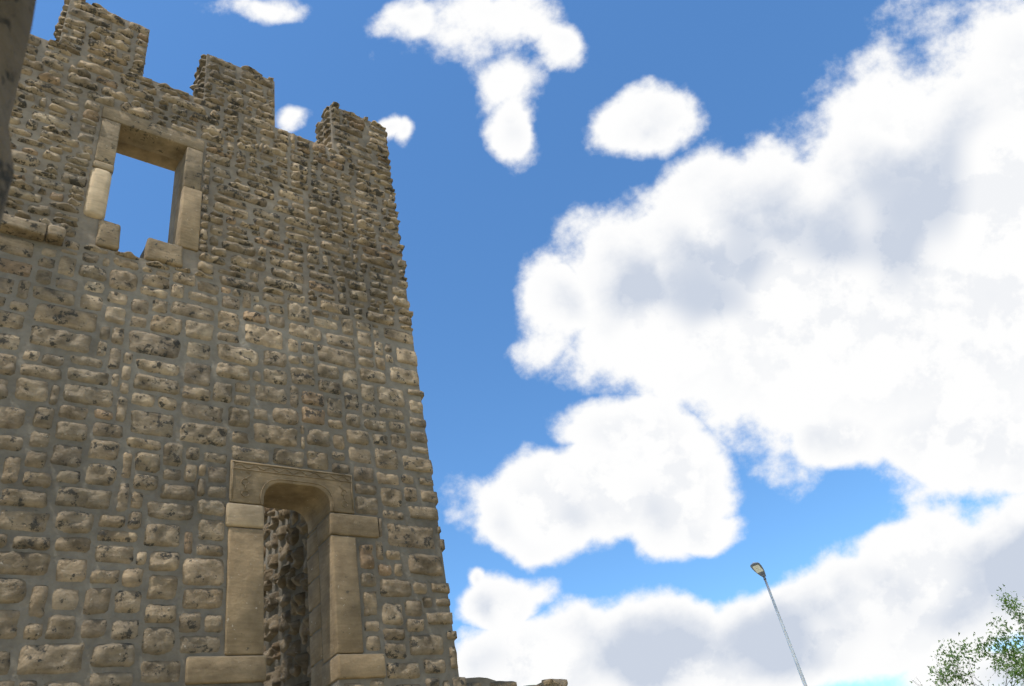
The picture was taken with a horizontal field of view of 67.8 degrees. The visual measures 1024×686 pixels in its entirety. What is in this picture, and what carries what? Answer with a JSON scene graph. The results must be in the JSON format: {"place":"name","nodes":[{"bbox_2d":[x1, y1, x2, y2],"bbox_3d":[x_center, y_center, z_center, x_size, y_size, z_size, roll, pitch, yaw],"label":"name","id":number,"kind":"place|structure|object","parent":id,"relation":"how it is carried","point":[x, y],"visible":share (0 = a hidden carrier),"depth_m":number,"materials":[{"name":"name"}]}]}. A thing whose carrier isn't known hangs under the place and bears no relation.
{"place":"outdoors","nodes":[
{"label":"outdoors","id":0,"kind":"place"},
{"bbox_2d":[0,0,35,225],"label":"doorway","id":1,"kind":"structure","parent":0,"point":[16,19],"depth_m":0.77,"materials":[{"name":"stone"}]},
{"bbox_2d":[263,507,312,685],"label":"stone wall","id":2,"kind":"structure","parent":0,"point":[287,636],"depth_m":8.68,"materials":[{"name":"stone"}]},
{"bbox_2d":[30,0,1023,685],"label":"sky","id":3,"kind":"structure","parent":0,"point":[699,292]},
{"label":"ground","id":4,"kind":"structure","parent":0,"visible":0},
{"bbox_2d":[0,0,466,685],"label":"tower wall","id":5,"kind":"structure","parent":4,"relation":"on","point":[142,402],"depth_m":8.25,"materials":[{"name":"stone"}]},
{"bbox_2d":[0,213,65,245],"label":"ledge wall","id":6,"kind":"structure","parent":5,"relation":"attached to","point":[24,228],"depth_m":7.84,"materials":[{"name":"stone"}]},
{"bbox_2d":[83,106,204,267],"bbox_3d":[-4.554,-1.811,9.411,1.245,2.513,0.625,15,-43,-34],"label":"window frame","id":7,"kind":"object","parent":5,"relation":"attached to","point":[132,136],"visible":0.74,"depth_m":9.40,"materials":[{"name":"stone"}]},
{"bbox_2d":[185,460,385,685],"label":"window frame","id":8,"kind":"object","parent":5,"relation":"attached to","point":[314,498],"visible":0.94,"depth_m":7.57,"materials":[{"name":"stone"}]},
{"bbox_2d":[466,677,567,685],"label":"curtain wall","id":9,"kind":"structure","parent":4,"relation":"on","point":[478,681],"depth_m":8.39,"materials":[{"name":"stone"}]},
{"bbox_2d":[750,562,806,685],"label":"street lamp","id":10,"kind":"object","parent":4,"relation":"on","point":[757,568],"visible":1,"depth_m":25.18,"materials":[{"name":"metal"}]},
{"bbox_2d":[910,658,1020,685],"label":"tree","id":11,"kind":"object","parent":4,"relation":"on","point":[971,677],"visible":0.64,"depth_m":18.14,"materials":[{"name":"green plant"}]},
{"bbox_2d":[927,584,1023,685],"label":"tree","id":12,"kind":"object","parent":4,"relation":"on","point":[1013,651],"visible":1,"depth_m":18.31,"materials":[{"name":"green plant"}]}
]}

